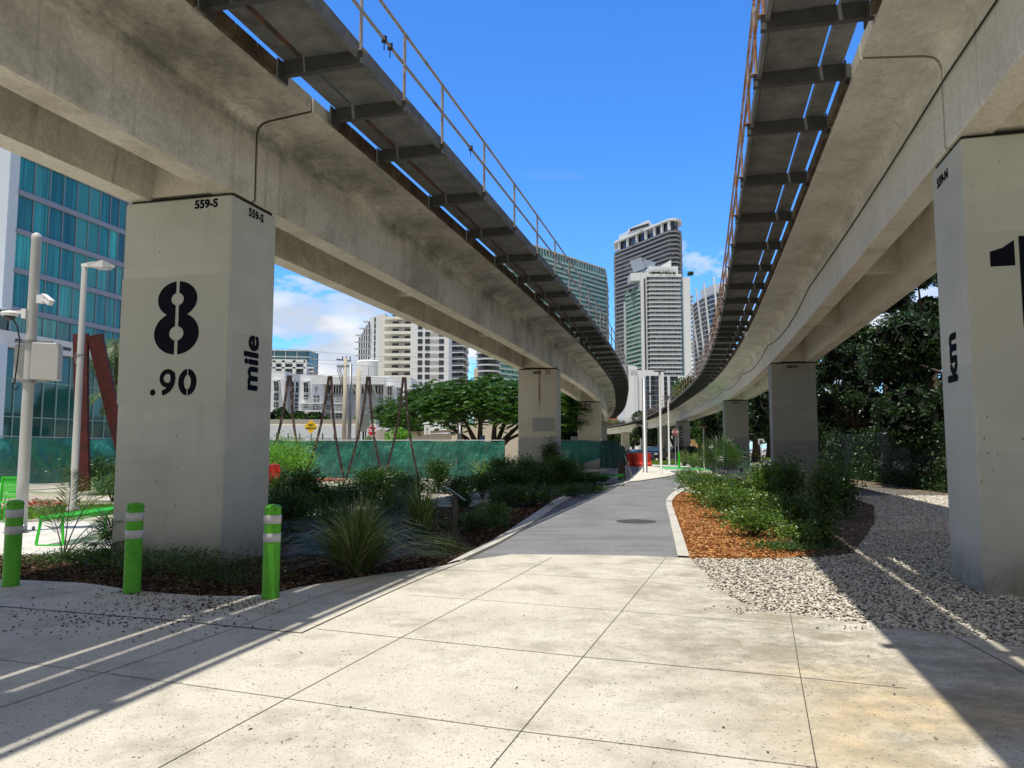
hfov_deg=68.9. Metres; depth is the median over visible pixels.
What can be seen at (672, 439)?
bushy tree
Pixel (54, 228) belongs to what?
window
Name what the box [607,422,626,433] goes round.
guideway girder
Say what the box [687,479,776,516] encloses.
shrub
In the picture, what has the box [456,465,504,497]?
shrub
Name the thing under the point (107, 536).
palmetto
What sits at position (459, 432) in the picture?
utility pole
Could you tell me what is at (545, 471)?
shrub
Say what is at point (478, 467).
ornamental grass
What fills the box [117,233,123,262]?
window
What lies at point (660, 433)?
street lamp
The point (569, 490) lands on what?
shrub
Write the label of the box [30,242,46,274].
window
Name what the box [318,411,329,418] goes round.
bushy tree
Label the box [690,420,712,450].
bushy tree
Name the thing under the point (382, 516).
ornamental grass
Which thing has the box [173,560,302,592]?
shrub
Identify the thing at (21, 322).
window
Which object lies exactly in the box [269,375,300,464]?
beam sculpture
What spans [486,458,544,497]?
shrub
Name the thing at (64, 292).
window
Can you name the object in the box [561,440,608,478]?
fence
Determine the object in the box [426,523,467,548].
ornamental grass
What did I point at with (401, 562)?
brown bark chips
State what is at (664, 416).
guideway girder
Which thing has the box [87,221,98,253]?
window
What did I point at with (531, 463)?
shrub
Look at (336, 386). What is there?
strip window
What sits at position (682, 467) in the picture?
green crossing paint
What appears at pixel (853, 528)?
chips
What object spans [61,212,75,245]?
window
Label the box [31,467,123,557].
palm
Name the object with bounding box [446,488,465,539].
info sign
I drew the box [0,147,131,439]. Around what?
hotel building
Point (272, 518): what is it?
bollard
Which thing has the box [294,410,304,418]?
bushy tree
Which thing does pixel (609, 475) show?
bench
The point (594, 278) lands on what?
apartment tower
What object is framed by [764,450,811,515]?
shrub
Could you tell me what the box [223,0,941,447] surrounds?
sky
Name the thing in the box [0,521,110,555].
side path
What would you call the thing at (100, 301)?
window
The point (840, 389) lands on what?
shade tree
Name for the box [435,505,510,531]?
shrub
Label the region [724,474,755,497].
shrub
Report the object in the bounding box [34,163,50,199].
window
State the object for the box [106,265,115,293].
window
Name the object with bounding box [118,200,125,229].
window
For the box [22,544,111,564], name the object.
shrub
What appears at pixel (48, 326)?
window
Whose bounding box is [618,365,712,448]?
hotel block
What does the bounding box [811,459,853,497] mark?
shrub
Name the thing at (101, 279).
window
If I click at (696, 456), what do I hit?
ornamental grass
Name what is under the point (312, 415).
bushy tree
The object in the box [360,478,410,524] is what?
ornamental grass
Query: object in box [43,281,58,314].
window
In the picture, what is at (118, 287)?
window
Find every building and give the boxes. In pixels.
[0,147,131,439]
[270,371,418,427]
[272,359,317,374]
[397,423,517,460]
[690,439,702,447]
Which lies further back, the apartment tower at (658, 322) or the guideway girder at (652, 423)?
the apartment tower at (658, 322)
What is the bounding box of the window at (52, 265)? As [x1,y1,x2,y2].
[45,243,60,278]
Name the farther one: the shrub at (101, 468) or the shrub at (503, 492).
the shrub at (101, 468)
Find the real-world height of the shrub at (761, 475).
1.593 m
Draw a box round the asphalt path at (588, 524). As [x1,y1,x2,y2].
[471,466,693,559]
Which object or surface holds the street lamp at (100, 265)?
on the ground at (47, 493)
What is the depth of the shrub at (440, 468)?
26.39 m
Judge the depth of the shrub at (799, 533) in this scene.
11.85 m
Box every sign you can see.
[304,420,317,439]
[367,426,376,438]
[424,425,429,439]
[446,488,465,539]
[672,429,678,465]
[758,439,763,466]
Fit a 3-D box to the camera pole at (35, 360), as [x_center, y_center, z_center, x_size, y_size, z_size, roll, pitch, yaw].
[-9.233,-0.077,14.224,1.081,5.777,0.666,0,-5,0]
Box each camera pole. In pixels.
[0,232,62,532]
[634,378,650,472]
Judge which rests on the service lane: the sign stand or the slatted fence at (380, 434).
the sign stand
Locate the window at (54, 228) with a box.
[47,206,61,241]
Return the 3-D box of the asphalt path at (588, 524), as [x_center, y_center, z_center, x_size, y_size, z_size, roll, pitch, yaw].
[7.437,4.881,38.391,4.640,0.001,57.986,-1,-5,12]
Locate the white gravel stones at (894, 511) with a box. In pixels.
[849,495,949,530]
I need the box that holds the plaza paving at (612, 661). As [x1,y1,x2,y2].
[0,554,1023,767]
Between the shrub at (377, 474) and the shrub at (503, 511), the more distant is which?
the shrub at (377, 474)
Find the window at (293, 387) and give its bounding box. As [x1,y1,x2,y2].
[292,382,297,391]
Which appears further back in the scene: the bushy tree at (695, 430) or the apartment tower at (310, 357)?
the apartment tower at (310, 357)
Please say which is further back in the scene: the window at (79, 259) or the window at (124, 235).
the window at (124, 235)
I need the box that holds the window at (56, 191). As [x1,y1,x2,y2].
[49,170,63,205]
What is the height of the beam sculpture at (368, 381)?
5.121 m
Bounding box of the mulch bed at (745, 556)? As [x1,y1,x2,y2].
[672,492,818,558]
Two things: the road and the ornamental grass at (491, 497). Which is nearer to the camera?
the ornamental grass at (491, 497)
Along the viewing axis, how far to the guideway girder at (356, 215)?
15.26 m
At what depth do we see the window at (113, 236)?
69.44 m
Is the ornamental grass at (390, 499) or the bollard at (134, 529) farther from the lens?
the ornamental grass at (390, 499)
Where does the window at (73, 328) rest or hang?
in the hotel building at (75, 223)
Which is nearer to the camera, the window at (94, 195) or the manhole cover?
the manhole cover
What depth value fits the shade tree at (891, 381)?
36.84 m
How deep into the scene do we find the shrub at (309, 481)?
15.47 m
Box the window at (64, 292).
[57,284,71,317]
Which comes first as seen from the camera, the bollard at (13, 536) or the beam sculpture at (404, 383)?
the bollard at (13, 536)
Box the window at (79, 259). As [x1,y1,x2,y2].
[73,252,85,284]
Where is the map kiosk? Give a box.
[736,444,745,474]
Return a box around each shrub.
[1,543,186,574]
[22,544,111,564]
[43,451,115,491]
[48,539,242,581]
[79,470,114,500]
[142,546,293,584]
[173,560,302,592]
[268,467,302,521]
[268,478,338,543]
[269,431,330,477]
[271,453,322,476]
[272,460,338,524]
[314,475,361,517]
[327,467,384,512]
[347,459,401,504]
[382,463,410,498]
[383,466,438,500]
[417,451,454,492]
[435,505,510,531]
[437,471,479,504]
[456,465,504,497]
[473,499,515,527]
[474,453,518,483]
[482,479,536,505]
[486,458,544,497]
[496,451,551,491]
[498,484,573,505]
[529,458,565,489]
[535,447,589,486]
[539,436,566,481]
[549,482,597,496]
[568,468,601,485]
[568,482,608,492]
[578,463,586,470]
[587,471,617,483]
[672,467,700,484]
[673,466,731,496]
[674,474,748,500]
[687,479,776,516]
[701,503,798,537]
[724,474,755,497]
[727,536,841,553]
[738,449,801,513]
[757,489,831,526]
[757,518,838,544]
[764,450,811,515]
[795,451,850,548]
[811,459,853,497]
[826,455,868,519]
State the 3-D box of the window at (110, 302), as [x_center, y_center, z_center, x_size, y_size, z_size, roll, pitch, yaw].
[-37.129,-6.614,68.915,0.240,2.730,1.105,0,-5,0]
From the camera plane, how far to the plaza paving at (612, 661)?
5.08 m
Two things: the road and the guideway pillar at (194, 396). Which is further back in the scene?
the road
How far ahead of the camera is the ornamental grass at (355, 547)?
9.32 m
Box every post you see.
[678,434,679,467]
[700,426,708,468]
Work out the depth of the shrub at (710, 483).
20.39 m
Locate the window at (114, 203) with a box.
[109,196,118,226]
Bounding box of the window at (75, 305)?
[71,288,79,319]
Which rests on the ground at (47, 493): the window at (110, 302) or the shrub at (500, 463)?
the shrub at (500, 463)
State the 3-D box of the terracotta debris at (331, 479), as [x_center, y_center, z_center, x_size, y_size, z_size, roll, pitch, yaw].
[-8.767,4.622,36.297,2.701,0.257,1.596,2,-5,-19]
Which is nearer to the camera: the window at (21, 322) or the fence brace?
the fence brace
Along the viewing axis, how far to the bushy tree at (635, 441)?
189.09 m
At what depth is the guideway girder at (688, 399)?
71.80 m
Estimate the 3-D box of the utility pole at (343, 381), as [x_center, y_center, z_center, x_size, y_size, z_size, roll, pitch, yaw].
[-14.059,2.272,62.033,1.213,9.267,0.391,0,-5,0]
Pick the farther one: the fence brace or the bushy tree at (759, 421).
the bushy tree at (759, 421)
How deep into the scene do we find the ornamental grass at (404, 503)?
17.88 m
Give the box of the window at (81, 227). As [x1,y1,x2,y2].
[74,217,87,249]
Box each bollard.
[1,500,24,586]
[122,502,144,593]
[261,504,281,599]
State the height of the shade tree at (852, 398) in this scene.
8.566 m
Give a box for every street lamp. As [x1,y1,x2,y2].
[66,260,114,511]
[654,370,664,474]
[663,396,672,464]
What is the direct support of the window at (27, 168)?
in the hotel building at (75, 223)
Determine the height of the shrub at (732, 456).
2.087 m
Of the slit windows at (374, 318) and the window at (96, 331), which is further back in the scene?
the slit windows at (374, 318)
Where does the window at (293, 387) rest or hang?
in the apartment building at (309, 391)
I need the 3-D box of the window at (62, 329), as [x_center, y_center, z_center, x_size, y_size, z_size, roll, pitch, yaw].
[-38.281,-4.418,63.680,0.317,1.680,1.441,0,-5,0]
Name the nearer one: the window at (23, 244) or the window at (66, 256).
the window at (23, 244)
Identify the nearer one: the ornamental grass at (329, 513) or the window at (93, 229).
the ornamental grass at (329, 513)
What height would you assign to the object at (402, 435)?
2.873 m
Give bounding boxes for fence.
[0,436,115,488]
[269,440,504,477]
[376,428,394,439]
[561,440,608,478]
[818,420,947,492]
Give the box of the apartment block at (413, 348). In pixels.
[378,315,451,433]
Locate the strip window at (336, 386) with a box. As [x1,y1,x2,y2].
[328,385,341,393]
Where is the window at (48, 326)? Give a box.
[42,318,56,338]
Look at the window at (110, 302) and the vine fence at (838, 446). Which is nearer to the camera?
the vine fence at (838, 446)
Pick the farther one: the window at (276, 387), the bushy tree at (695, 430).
the window at (276, 387)
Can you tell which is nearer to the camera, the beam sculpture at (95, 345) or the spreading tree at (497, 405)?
the beam sculpture at (95, 345)
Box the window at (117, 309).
[114,299,120,328]
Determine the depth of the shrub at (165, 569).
9.42 m
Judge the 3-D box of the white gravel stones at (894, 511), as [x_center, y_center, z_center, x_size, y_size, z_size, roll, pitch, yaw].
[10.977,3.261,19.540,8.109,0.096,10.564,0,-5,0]
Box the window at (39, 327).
[37,317,42,336]
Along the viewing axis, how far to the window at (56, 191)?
63.30 m
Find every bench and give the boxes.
[34,507,113,545]
[590,474,623,485]
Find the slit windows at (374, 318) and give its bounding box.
[374,318,375,359]
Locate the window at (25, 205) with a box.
[17,195,32,231]
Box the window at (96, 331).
[94,329,103,334]
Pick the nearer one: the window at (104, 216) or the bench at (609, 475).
the bench at (609, 475)
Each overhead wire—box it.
[272,347,463,357]
[276,361,471,372]
[277,372,441,383]
[279,371,429,380]
[290,359,478,363]
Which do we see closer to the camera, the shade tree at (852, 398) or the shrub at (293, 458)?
the shrub at (293, 458)
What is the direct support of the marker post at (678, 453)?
on the green crossing paint
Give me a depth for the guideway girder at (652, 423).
132.53 m
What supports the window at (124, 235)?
in the hotel building at (75, 223)
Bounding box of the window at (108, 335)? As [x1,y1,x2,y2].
[104,331,112,348]
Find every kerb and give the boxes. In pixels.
[447,481,628,564]
[652,465,715,470]
[666,486,689,557]
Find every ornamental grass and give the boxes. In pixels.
[243,480,487,575]
[288,521,329,557]
[311,496,355,536]
[330,500,360,531]
[359,488,405,537]
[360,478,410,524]
[376,479,422,513]
[385,464,455,538]
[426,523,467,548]
[445,481,486,508]
[465,494,498,515]
[470,456,491,474]
[484,485,502,503]
[534,482,555,500]
[679,449,689,465]
[685,451,695,466]
[691,447,707,467]
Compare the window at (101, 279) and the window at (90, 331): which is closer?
the window at (90, 331)
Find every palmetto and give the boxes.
[69,503,123,553]
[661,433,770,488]
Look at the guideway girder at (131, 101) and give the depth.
9.11 m
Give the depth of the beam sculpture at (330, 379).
37.44 m
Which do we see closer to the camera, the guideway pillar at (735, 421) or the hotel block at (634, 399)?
the guideway pillar at (735, 421)
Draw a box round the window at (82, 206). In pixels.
[76,182,89,215]
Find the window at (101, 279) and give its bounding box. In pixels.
[96,260,106,290]
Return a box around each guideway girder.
[0,0,404,202]
[253,32,603,369]
[556,315,628,401]
[583,380,628,420]
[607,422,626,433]
[608,411,621,418]
[612,418,637,432]
[629,413,657,428]
[647,404,675,425]
[661,369,722,420]
[693,310,769,400]
[716,1,949,363]
[752,0,1023,148]
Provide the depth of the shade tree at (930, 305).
49.04 m
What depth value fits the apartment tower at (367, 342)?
347.28 m
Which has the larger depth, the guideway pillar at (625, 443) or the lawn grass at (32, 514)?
the guideway pillar at (625, 443)
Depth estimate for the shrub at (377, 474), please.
20.73 m
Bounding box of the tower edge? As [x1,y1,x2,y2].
[474,368,477,422]
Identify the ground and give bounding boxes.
[0,448,945,560]
[851,472,947,494]
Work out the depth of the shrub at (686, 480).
23.62 m
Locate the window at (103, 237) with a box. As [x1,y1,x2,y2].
[98,225,108,257]
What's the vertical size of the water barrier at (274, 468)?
1.040 m
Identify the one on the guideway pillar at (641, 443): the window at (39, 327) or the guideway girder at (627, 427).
the guideway girder at (627, 427)
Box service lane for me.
[583,466,636,484]
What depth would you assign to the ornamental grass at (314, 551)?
10.89 m
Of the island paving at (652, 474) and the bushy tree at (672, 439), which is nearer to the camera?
the island paving at (652, 474)
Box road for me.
[516,460,945,468]
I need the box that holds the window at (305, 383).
[304,382,307,391]
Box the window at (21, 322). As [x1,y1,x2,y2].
[9,314,25,333]
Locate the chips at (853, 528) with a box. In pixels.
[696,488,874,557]
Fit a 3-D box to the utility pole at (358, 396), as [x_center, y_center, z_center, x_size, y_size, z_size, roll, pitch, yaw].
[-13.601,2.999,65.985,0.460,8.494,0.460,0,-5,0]
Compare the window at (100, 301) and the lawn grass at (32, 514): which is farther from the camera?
the window at (100, 301)
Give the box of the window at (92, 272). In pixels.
[86,256,96,288]
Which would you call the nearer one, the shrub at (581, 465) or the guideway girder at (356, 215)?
the guideway girder at (356, 215)
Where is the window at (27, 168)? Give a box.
[19,157,34,193]
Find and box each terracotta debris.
[1,497,92,506]
[318,477,353,481]
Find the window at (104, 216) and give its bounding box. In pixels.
[99,192,110,223]
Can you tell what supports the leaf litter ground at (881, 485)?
on the gravel bed at (871, 490)
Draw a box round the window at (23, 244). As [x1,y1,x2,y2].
[14,234,30,269]
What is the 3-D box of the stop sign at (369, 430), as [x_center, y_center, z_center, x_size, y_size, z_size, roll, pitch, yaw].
[-10.457,4.760,55.778,0.812,3.243,0.198,0,-5,0]
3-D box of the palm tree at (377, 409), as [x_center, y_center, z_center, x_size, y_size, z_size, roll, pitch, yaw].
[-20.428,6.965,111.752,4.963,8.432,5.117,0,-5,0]
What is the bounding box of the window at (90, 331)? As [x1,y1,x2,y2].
[85,327,93,335]
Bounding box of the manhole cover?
[617,519,655,522]
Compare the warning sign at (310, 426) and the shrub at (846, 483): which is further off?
the warning sign at (310, 426)
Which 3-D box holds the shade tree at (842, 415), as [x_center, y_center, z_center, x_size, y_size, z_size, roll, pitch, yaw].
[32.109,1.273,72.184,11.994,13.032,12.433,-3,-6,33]
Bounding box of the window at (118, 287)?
[115,266,122,294]
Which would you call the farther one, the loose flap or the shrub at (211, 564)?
the loose flap
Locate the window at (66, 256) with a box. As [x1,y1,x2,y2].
[59,248,73,281]
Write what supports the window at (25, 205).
in the hotel building at (75, 223)
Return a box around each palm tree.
[89,337,119,437]
[89,385,117,420]
[361,403,385,419]
[375,396,397,418]
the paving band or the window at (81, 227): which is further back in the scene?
the window at (81, 227)
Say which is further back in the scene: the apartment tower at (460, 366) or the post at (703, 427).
the apartment tower at (460, 366)
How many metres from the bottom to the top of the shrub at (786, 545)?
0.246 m
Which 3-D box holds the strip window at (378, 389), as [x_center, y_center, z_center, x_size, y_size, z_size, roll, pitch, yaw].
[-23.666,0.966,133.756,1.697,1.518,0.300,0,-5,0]
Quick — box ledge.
[664,0,997,420]
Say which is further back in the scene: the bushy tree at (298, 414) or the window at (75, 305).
the bushy tree at (298, 414)
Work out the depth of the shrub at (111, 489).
22.26 m
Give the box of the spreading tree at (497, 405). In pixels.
[379,373,592,444]
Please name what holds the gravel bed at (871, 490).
on the ground at (47, 493)
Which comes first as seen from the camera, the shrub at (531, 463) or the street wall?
the shrub at (531, 463)
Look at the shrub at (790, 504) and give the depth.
13.99 m
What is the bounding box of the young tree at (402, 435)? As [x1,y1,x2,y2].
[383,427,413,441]
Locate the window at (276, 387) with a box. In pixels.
[274,381,278,390]
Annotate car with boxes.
[626,449,642,452]
[642,446,665,460]
[662,446,700,460]
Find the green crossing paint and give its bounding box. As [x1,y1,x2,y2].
[659,467,708,470]
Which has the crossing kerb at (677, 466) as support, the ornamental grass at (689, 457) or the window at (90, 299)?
the ornamental grass at (689, 457)
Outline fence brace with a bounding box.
[619,442,632,477]
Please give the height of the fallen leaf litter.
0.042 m
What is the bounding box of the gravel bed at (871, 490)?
[694,469,1023,644]
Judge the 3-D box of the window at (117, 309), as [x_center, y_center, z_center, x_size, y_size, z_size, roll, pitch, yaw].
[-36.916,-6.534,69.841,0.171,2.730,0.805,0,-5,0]
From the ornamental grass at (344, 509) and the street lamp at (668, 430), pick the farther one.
the street lamp at (668, 430)
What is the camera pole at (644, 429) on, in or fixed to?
on the island paving at (652, 474)
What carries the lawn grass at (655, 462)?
on the ground at (47, 493)
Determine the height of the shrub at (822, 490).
1.548 m
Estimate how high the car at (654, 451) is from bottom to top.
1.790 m
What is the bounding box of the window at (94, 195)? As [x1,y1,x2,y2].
[88,187,100,219]
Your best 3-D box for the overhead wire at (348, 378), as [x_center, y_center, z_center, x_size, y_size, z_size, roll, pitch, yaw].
[-11.460,-0.468,62.266,17.587,1.140,0.022,0,-5,0]
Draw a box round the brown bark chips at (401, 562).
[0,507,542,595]
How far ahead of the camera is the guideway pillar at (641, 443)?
148.77 m
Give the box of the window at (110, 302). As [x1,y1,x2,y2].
[105,297,114,326]
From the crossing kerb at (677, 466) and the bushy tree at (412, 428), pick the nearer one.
the crossing kerb at (677, 466)
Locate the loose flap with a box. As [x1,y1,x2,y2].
[599,440,626,467]
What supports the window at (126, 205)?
in the hotel building at (75, 223)
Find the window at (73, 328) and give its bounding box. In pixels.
[70,324,77,341]
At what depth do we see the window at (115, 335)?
69.69 m
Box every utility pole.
[336,356,350,441]
[347,363,351,441]
[355,370,360,439]
[457,424,462,439]
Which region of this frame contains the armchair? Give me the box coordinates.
[0,477,16,522]
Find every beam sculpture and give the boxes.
[73,333,117,491]
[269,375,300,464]
[307,376,344,478]
[345,376,380,477]
[385,377,418,476]
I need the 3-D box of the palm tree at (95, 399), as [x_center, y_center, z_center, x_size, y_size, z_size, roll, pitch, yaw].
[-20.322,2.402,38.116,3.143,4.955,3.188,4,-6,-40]
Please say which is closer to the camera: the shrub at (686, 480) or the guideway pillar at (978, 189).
the guideway pillar at (978, 189)
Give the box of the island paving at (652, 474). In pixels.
[628,466,675,481]
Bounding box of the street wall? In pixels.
[270,419,379,441]
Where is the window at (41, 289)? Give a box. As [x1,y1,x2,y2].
[38,279,44,311]
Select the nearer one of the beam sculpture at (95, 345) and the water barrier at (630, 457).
the beam sculpture at (95, 345)
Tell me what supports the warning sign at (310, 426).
on the ground at (47, 493)
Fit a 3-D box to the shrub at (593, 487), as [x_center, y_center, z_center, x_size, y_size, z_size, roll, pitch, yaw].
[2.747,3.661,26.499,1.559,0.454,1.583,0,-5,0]
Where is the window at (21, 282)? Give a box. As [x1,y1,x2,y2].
[12,273,28,308]
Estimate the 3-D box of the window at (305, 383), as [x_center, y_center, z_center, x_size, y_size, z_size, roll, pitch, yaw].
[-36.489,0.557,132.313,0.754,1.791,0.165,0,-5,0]
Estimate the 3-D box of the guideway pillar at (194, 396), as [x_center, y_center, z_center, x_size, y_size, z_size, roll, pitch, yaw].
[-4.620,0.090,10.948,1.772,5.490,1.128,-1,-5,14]
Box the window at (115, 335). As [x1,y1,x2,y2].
[113,333,119,341]
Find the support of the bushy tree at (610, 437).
on the ground at (47, 493)
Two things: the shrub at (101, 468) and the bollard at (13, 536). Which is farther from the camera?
the shrub at (101, 468)
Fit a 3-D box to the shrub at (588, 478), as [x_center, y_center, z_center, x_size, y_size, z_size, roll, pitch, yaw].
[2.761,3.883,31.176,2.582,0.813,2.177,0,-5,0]
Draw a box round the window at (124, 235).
[123,235,125,262]
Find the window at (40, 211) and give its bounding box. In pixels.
[32,200,48,236]
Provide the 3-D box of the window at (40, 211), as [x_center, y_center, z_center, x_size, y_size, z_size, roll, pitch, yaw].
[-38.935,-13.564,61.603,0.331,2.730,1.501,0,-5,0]
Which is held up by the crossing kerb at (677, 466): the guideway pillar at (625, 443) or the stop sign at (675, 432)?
the stop sign at (675, 432)
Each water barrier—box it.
[268,463,281,484]
[626,453,633,465]
[633,453,651,465]
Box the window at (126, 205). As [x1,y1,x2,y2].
[124,203,127,229]
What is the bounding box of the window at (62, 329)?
[56,321,69,341]
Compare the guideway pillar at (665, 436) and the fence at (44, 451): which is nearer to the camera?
the fence at (44, 451)
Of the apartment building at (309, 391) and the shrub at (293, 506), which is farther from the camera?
the apartment building at (309, 391)
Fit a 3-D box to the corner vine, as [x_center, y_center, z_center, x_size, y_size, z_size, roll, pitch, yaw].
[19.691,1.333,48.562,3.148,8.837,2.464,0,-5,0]
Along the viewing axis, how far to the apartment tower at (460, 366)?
340.65 m
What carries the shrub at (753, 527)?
on the mulch bed at (745, 556)
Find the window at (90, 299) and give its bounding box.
[85,292,95,322]
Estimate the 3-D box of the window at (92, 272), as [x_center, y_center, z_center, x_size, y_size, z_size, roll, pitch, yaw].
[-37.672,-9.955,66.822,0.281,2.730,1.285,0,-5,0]
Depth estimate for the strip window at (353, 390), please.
133.58 m
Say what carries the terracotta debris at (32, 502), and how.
on the ground at (47, 493)
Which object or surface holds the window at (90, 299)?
in the hotel building at (75, 223)
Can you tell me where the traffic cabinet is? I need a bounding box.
[359,413,370,439]
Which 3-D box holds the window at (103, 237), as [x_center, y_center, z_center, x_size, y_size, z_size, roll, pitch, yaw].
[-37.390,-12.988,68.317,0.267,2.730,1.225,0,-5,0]
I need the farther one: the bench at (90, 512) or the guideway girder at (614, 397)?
the guideway girder at (614, 397)
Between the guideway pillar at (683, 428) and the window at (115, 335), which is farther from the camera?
the guideway pillar at (683, 428)
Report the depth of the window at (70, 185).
64.72 m
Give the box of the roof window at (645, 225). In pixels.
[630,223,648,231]
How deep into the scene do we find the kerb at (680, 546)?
14.56 m
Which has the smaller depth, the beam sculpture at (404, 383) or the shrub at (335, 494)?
the shrub at (335, 494)
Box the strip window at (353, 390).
[352,385,371,393]
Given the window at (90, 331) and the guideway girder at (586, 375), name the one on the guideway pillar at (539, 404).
the guideway girder at (586, 375)
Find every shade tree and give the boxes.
[814,342,886,458]
[817,353,880,456]
[820,326,876,464]
[824,295,941,468]
[855,273,944,452]
[858,275,942,475]
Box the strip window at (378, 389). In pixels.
[375,385,382,393]
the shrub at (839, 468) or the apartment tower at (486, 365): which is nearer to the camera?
the shrub at (839, 468)
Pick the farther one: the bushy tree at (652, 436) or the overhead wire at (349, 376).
the bushy tree at (652, 436)
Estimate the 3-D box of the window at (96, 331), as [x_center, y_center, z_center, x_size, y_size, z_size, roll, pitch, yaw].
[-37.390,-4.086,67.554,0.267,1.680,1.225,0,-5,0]
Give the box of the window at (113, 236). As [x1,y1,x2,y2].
[108,229,117,260]
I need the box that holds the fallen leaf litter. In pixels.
[2,578,937,751]
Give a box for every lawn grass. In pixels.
[1,503,113,519]
[651,460,677,464]
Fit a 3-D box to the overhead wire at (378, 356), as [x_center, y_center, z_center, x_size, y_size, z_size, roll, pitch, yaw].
[-11.493,-2.632,62.452,17.636,0.922,0.022,0,-5,0]
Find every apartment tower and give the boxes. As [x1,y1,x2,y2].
[272,349,318,372]
[354,313,387,375]
[452,340,468,422]
[476,351,500,422]
[495,244,609,418]
[614,218,682,364]
[624,257,695,375]
[690,270,733,448]
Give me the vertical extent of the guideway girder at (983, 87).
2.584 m
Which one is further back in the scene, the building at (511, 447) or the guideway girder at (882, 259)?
the building at (511, 447)
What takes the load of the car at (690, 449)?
on the road
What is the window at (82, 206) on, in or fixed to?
in the hotel building at (75, 223)
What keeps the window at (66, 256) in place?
in the hotel building at (75, 223)
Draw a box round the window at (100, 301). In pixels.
[94,294,105,325]
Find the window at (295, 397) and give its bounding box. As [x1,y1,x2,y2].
[293,395,297,400]
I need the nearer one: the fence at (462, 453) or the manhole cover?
the manhole cover
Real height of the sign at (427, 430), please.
3.118 m
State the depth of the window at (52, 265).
62.76 m
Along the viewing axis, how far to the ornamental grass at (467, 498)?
19.46 m
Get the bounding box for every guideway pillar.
[111,193,275,566]
[518,368,560,481]
[578,401,601,468]
[601,421,606,439]
[621,433,629,450]
[640,430,647,448]
[658,426,667,448]
[676,421,689,459]
[722,400,749,469]
[768,362,818,486]
[932,130,1023,596]
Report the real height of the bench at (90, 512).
0.462 m
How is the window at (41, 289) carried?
in the hotel building at (75, 223)
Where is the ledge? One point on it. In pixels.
(965, 47)
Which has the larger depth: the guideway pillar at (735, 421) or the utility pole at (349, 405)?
the utility pole at (349, 405)
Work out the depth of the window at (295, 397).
134.30 m
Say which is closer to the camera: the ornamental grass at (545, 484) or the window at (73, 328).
the ornamental grass at (545, 484)
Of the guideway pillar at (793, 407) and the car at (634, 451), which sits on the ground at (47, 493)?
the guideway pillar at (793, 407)
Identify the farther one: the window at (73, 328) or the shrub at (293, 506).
the window at (73, 328)
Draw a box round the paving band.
[622,486,675,490]
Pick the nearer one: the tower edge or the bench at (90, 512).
the bench at (90, 512)
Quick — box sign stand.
[618,462,630,480]
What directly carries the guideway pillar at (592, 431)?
on the ground at (47, 493)
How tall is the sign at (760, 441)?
2.358 m
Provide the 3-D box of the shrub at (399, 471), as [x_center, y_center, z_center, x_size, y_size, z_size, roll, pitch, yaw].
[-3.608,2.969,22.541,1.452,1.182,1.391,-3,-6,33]
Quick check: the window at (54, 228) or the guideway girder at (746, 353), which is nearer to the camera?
the guideway girder at (746, 353)
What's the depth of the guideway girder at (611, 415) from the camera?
111.01 m
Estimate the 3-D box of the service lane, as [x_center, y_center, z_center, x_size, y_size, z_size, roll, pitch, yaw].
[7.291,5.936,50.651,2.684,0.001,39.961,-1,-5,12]
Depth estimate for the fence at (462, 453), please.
39.02 m
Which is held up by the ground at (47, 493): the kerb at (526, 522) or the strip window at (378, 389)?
the kerb at (526, 522)
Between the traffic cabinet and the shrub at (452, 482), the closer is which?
the shrub at (452, 482)
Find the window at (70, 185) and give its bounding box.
[63,176,77,210]
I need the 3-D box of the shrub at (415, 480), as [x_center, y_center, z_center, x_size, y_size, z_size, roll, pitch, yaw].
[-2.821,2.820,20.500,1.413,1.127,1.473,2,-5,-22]
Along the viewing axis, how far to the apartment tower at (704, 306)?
519.52 m
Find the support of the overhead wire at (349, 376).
attached to the utility pole at (343, 381)
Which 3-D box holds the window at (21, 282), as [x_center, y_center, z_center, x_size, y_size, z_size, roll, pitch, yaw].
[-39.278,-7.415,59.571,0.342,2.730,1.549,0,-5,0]
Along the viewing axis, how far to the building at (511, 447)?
90.85 m
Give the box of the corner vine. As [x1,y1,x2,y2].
[815,359,837,419]
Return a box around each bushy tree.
[270,407,289,418]
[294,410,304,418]
[298,411,319,418]
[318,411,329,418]
[399,419,423,433]
[561,398,577,439]
[607,419,625,440]
[614,420,639,448]
[631,409,675,446]
[670,434,691,445]
[672,375,751,454]
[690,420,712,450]
[700,390,769,461]
[763,436,770,456]

